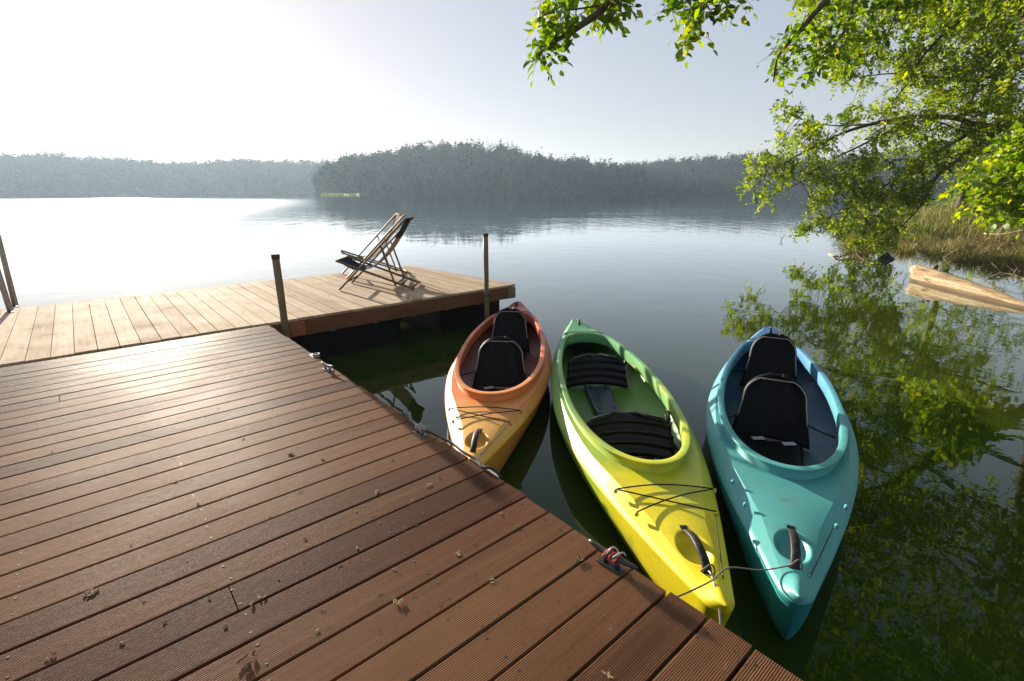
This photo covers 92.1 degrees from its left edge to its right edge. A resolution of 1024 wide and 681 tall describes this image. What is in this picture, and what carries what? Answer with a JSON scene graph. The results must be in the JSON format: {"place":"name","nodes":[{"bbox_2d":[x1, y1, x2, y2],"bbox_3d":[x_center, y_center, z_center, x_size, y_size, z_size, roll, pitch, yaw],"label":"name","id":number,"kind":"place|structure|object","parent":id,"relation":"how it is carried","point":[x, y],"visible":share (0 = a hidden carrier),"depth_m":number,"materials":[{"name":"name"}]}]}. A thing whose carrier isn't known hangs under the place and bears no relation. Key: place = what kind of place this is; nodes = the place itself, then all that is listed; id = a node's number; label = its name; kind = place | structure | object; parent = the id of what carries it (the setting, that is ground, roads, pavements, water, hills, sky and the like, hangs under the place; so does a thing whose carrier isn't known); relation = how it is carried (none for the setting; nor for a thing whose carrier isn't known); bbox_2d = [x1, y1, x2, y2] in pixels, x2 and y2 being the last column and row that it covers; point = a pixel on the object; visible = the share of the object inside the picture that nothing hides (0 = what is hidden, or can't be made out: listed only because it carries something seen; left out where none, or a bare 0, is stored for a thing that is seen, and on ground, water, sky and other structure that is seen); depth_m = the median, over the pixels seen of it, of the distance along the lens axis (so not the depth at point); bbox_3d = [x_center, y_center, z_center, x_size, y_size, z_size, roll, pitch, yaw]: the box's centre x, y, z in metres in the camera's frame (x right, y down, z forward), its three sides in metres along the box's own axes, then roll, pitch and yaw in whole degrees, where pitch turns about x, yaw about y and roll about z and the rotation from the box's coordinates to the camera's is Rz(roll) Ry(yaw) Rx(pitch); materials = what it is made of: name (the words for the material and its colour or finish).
{"place":"outdoors","nodes":[
{"label":"outdoors","id":0,"kind":"place"},
{"bbox_2d":[0,186,314,192],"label":"hill","id":1,"kind":"structure","parent":0,"point":[246,191],"depth_m":455.48,"materials":[{"name":"green plant"}]},
{"bbox_2d":[0,149,337,192],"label":"forest","id":2,"kind":"object","parent":1,"relation":"on","point":[44,172],"visible":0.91,"depth_m":447.63,"materials":[{"name":"plant"}]},
{"bbox_2d":[323,182,638,193],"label":"hill","id":3,"kind":"structure","parent":0,"point":[535,191],"depth_m":311.43,"materials":[{"name":"green plant"}]},
{"bbox_2d":[310,136,648,193],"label":"headland forest","id":4,"kind":"object","parent":3,"relation":"on","point":[474,167],"visible":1,"depth_m":311.58,"materials":[{"name":"green plant"}]},
{"bbox_2d":[0,193,1023,680],"bbox_3d":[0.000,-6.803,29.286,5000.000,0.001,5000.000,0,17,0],"label":"lake water","id":5,"kind":"structure","parent":0,"point":[682,297],"depth_m":7.51,"materials":[{"name":"grey liquid"}]},
{"bbox_2d":[0,266,515,367],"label":"jetty","id":6,"kind":"object","parent":5,"relation":"on","point":[328,318],"visible":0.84,"depth_m":6.24,"materials":[{"name":"brown wood"}]},
{"bbox_2d":[0,234,18,312],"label":"mooring post","id":7,"kind":"object","parent":6,"relation":"attached to","point":[11,290],"visible":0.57,"depth_m":6.09,"materials":[{"name":"wood"}]},
{"bbox_2d":[338,213,411,278],"bbox_3d":[-2.369,-1.640,8.457,1.118,1.024,0.662,-8,19,-24],"label":"deck chair","id":8,"kind":"object","parent":6,"relation":"on","point":[396,221],"visible":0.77,"depth_m":8.48,"materials":[{"name":"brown wood"}]},
{"bbox_2d":[335,217,420,290],"bbox_3d":[-1.996,-1.310,7.367,1.118,1.024,0.662,0,17,0],"label":"deck chair","id":9,"kind":"object","parent":6,"relation":"on","point":[349,262],"visible":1,"depth_m":7.26,"materials":[{"name":"brown wood"}]},
{"bbox_2d":[271,254,289,337],"bbox_3d":[-2.521,0.203,5.593,0.086,2.345,0.088,0,17,0],"label":"mooring post","id":10,"kind":"object","parent":5,"relation":"in","point":[275,258],"visible":0.57,"depth_m":5.35,"materials":[{"name":"brown wood"}]},
{"bbox_2d":[321,193,359,194],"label":"reeds","id":11,"kind":"object","parent":5,"relation":"on","point":[340,194],"visible":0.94,"depth_m":236.57,"materials":[{"name":"green plant"}]},
{"bbox_2d":[0,325,802,680],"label":"dock","id":12,"kind":"object","parent":5,"relation":"on","point":[218,427],"visible":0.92,"depth_m":2.02,"materials":[{"name":"brown wood"}]},
{"bbox_2d":[83,587,98,595],"bbox_3d":[-1.533,0.913,1.794,0.038,0.008,0.043,0,17,0],"label":"dry leaf","id":13,"kind":"object","parent":12,"relation":"on","point":[93,592],"visible":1,"depth_m":1.79,"materials":[{"name":"beige plant"}]},
{"bbox_2d":[236,650,255,668],"bbox_3d":[-0.820,0.990,1.535,0.045,0.009,0.056,9,19,27],"label":"dry leaf","id":14,"kind":"object","parent":12,"relation":"on","point":[253,654],"visible":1,"depth_m":1.54,"materials":[{"name":"brown plant"}]},
{"bbox_2d":[310,353,319,357],"bbox_3d":[-1.741,0.126,4.375,0.076,0.020,0.100,-14,22,-39],"label":"cleat","id":15,"kind":"object","parent":12,"relation":"on","point":[314,355],"visible":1,"depth_m":4.35,"materials":[{"name":"metal"}]},
{"bbox_2d":[321,362,333,371],"bbox_3d":[-1.504,0.213,4.022,0.153,0.055,0.044,11,20,33],"label":"cleat","id":16,"kind":"object","parent":12,"relation":"on","point":[328,369],"visible":1,"depth_m":4.01,"materials":[{"name":"metal"}]},
{"bbox_2d":[393,598,402,603],"bbox_3d":[-0.404,0.926,1.750,0.036,0.008,0.024,0,17,0],"label":"dry leaf","id":17,"kind":"object","parent":12,"relation":"on","point":[396,602],"visible":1,"depth_m":1.75,"materials":[{"name":"beige plant"}]},
{"bbox_2d":[412,421,427,437],"bbox_3d":[-0.554,0.533,2.960,0.044,0.060,0.153,-14,22,-39],"label":"cleat","id":18,"kind":"object","parent":12,"relation":"on","point":[421,434],"visible":0.89,"depth_m":2.94,"materials":[{"name":"metal"}]},
{"bbox_2d":[415,423,426,431],"bbox_3d":[-0.547,0.522,2.957,0.050,0.041,0.078,-14,22,-39],"label":"rope","id":19,"kind":"object","parent":18,"relation":"attached to","point":[420,426],"visible":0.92,"depth_m":2.94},
{"bbox_2d":[403,411,501,478],"bbox_3d":[-0.311,0.674,2.994,0.324,0.305,0.967,-16,23,-42],"label":"rope","id":20,"kind":"object","parent":12,"relation":"attached to","point":[488,468],"visible":0.85,"depth_m":2.76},
{"bbox_2d":[575,555,583,562],"bbox_3d":[0.267,0.865,1.947,0.026,0.008,0.045,8,19,25],"label":"dry leaf","id":21,"kind":"object","parent":12,"relation":"on","point":[579,558],"visible":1,"depth_m":1.95,"materials":[{"name":"brown plant"}]},
{"bbox_2d":[588,539,637,574],"bbox_3d":[0.387,0.847,1.917,0.218,0.064,0.044,16,23,42],"label":"cleat","id":22,"kind":"object","parent":12,"relation":"on","point":[618,568],"visible":0.88,"depth_m":1.91,"materials":[{"name":"black metal"}]},
{"bbox_2d":[602,548,623,564],"bbox_3d":[0.388,0.836,1.912,0.049,0.040,0.080,-14,22,-39],"label":"rope","id":23,"kind":"object","parent":22,"relation":"attached to","point":[610,555],"visible":0.85,"depth_m":1.90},
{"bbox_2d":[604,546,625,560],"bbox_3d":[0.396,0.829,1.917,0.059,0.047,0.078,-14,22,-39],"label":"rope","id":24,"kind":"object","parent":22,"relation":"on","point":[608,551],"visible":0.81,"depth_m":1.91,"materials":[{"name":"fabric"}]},
{"bbox_2d":[677,565,791,596],"bbox_3d":[0.904,0.979,2.081,0.799,0.229,0.115,-10,19,-29],"label":"rope","id":25,"kind":"object","parent":12,"relation":"attached to","point":[704,584],"visible":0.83,"depth_m":2.17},
{"bbox_2d":[482,233,490,319],"bbox_3d":[-0.375,-0.369,7.356,0.096,2.416,0.096,-14,22,-39],"label":"mooring post","id":26,"kind":"object","parent":5,"relation":"in","point":[486,294],"visible":0.68,"depth_m":7.16,"materials":[{"name":"brown wood"}]},
{"bbox_2d":[445,301,551,472],"bbox_3d":[-0.092,0.183,5.407,1.050,0.690,4.830,1,17,4],"label":"kayak","id":27,"kind":"object","parent":5,"relation":"on","point":[498,378],"visible":0.91,"depth_m":4.60,"materials":[{"name":"orange plastic"}]},
{"bbox_2d":[551,318,734,626],"bbox_3d":[0.877,0.584,4.404,1.050,0.505,4.830,0,17,0],"label":"kayak","id":28,"kind":"object","parent":5,"relation":"on","point":[631,442],"visible":0.96,"depth_m":3.14,"materials":[{"name":"yellow plastic"}]},
{"bbox_2d":[700,564,715,574],"bbox_3d":[0.884,1.036,2.227,0.067,0.059,0.027,0,17,0],"label":"knot","id":29,"kind":"object","parent":28,"relation":"attached to","point":[707,566],"visible":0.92,"depth_m":2.22,"materials":[{"name":"beige fabric"}]},
{"bbox_2d":[707,570,720,624],"bbox_3d":[0.866,1.187,2.114,0.021,0.245,0.309,3,17,9],"label":"rope","id":30,"kind":"object","parent":28,"relation":"hanging from","point":[718,607],"visible":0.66,"depth_m":2.06,"materials":[{"name":"white fabric"}]},
{"bbox_2d":[706,326,858,640],"bbox_3d":[2.241,0.538,4.200,1.050,0.712,4.830,8,19,24],"label":"kayak","id":31,"kind":"object","parent":5,"relation":"on","point":[782,443],"visible":0.99,"depth_m":3.12,"materials":[{"name":"teal plastic"}]},
{"bbox_2d":[789,559,802,569],"bbox_3d":[1.296,1.027,2.255,0.067,0.059,0.027,0,17,0],"label":"knot","id":32,"kind":"object","parent":31,"relation":"attached to","point":[795,561],"visible":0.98,"depth_m":2.25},
{"bbox_2d":[828,242,872,260],"bbox_3d":[10.578,-2.733,15.194,1.126,0.458,1.814,7,18,21],"label":"fallen branch","id":33,"kind":"object","parent":5,"relation":"on","point":[840,256],"visible":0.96,"depth_m":15.52,"materials":[{"name":"brown wood"}]},
{"bbox_2d":[878,252,895,259],"bbox_3d":[11.395,-2.566,14.977,0.575,0.236,0.428,0,17,0],"label":"rock","id":34,"kind":"object","parent":5,"relation":"on","point":[887,256],"visible":0.98,"depth_m":14.90,"materials":[{"name":"grey stone"}]},
{"bbox_2d":[817,217,1023,273],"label":"dead brush","id":35,"kind":"object","parent":5,"relation":"on","point":[988,266],"visible":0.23,"depth_m":16.44,"materials":[{"name":"brown plant"}]},
{"bbox_2d":[835,227,1023,269],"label":"water sedge","id":36,"kind":"object","parent":5,"relation":"in","point":[961,254],"visible":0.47,"depth_m":16.02,"materials":[{"name":"green plant"}]},
{"bbox_2d":[909,264,1023,308],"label":"driftwood log","id":37,"kind":"object","parent":5,"relation":"on","point":[934,276],"visible":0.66,"depth_m":10.12,"materials":[{"name":"beige wood"}]},
{"bbox_2d":[986,262,1023,278],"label":"fallen branch","id":38,"kind":"object","parent":5,"relation":"on","point":[1003,273],"visible":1,"depth_m":11.98,"materials":[{"name":"brown wood"}]},
{"bbox_2d":[0,0,1023,165],"label":"sky","id":39,"kind":"structure","parent":0,"point":[165,80],"materials":[{"name":"white"}]},
{"bbox_2d":[639,185,956,194],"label":"hill","id":40,"kind":"structure","parent":0,"point":[731,192],"depth_m":361.82,"materials":[{"name":"green plant"}]},
{"bbox_2d":[624,140,1009,194],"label":"shore forest","id":41,"kind":"object","parent":40,"relation":"on","point":[716,174],"visible":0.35,"depth_m":365.73,"materials":[{"name":"green plant"}]},
{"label":"bank","id":42,"kind":"structure","parent":0,"visible":0},
{"bbox_2d":[523,0,944,104],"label":"leaning tree","id":43,"kind":"object","parent":42,"relation":"on","point":[553,33],"visible":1,"depth_m":4.13,"materials":[{"name":"green plant"}]},
{"bbox_2d":[734,0,1023,257],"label":"overhanging tree","id":44,"kind":"object","parent":42,"relation":"on","point":[998,18],"visible":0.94,"depth_m":14.35,"materials":[{"name":"green plant"}]},
{"bbox_2d":[833,205,1023,244],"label":"green sedge","id":45,"kind":"object","parent":42,"relation":"on","point":[930,228],"visible":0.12,"depth_m":20.96,"materials":[{"name":"green plant"}]},
{"bbox_2d":[853,201,1023,250],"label":"reeds","id":46,"kind":"object","parent":42,"relation":"on","point":[947,213],"visible":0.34,"depth_m":21.07,"materials":[{"name":"green plant"}]},
{"bbox_2d":[871,0,1023,215],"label":"tree leaves","id":47,"kind":"object","parent":42,"relation":"on","point":[961,198],"visible":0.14,"depth_m":23.16,"materials":[{"name":"green plant"}]},
{"bbox_2d":[877,178,1017,230],"bbox_3d":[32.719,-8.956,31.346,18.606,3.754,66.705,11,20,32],"label":"shrub","id":48,"kind":"object","parent":42,"relation":"on","point":[938,205],"visible":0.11,"depth_m":24.43,"materials":[{"name":"green plant"}]},
{"bbox_2d":[937,120,1023,238],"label":"hanging bush","id":49,"kind":"object","parent":42,"relation":"on","point":[996,176],"visible":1,"depth_m":7.94,"materials":[{"name":"green plant"}]},
{"bbox_2d":[983,220,1023,234],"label":"fallen branch","id":50,"kind":"object","parent":42,"relation":"on","point":[1006,232],"visible":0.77,"depth_m":14.78,"materials":[{"name":"brown wood"}]}
]}

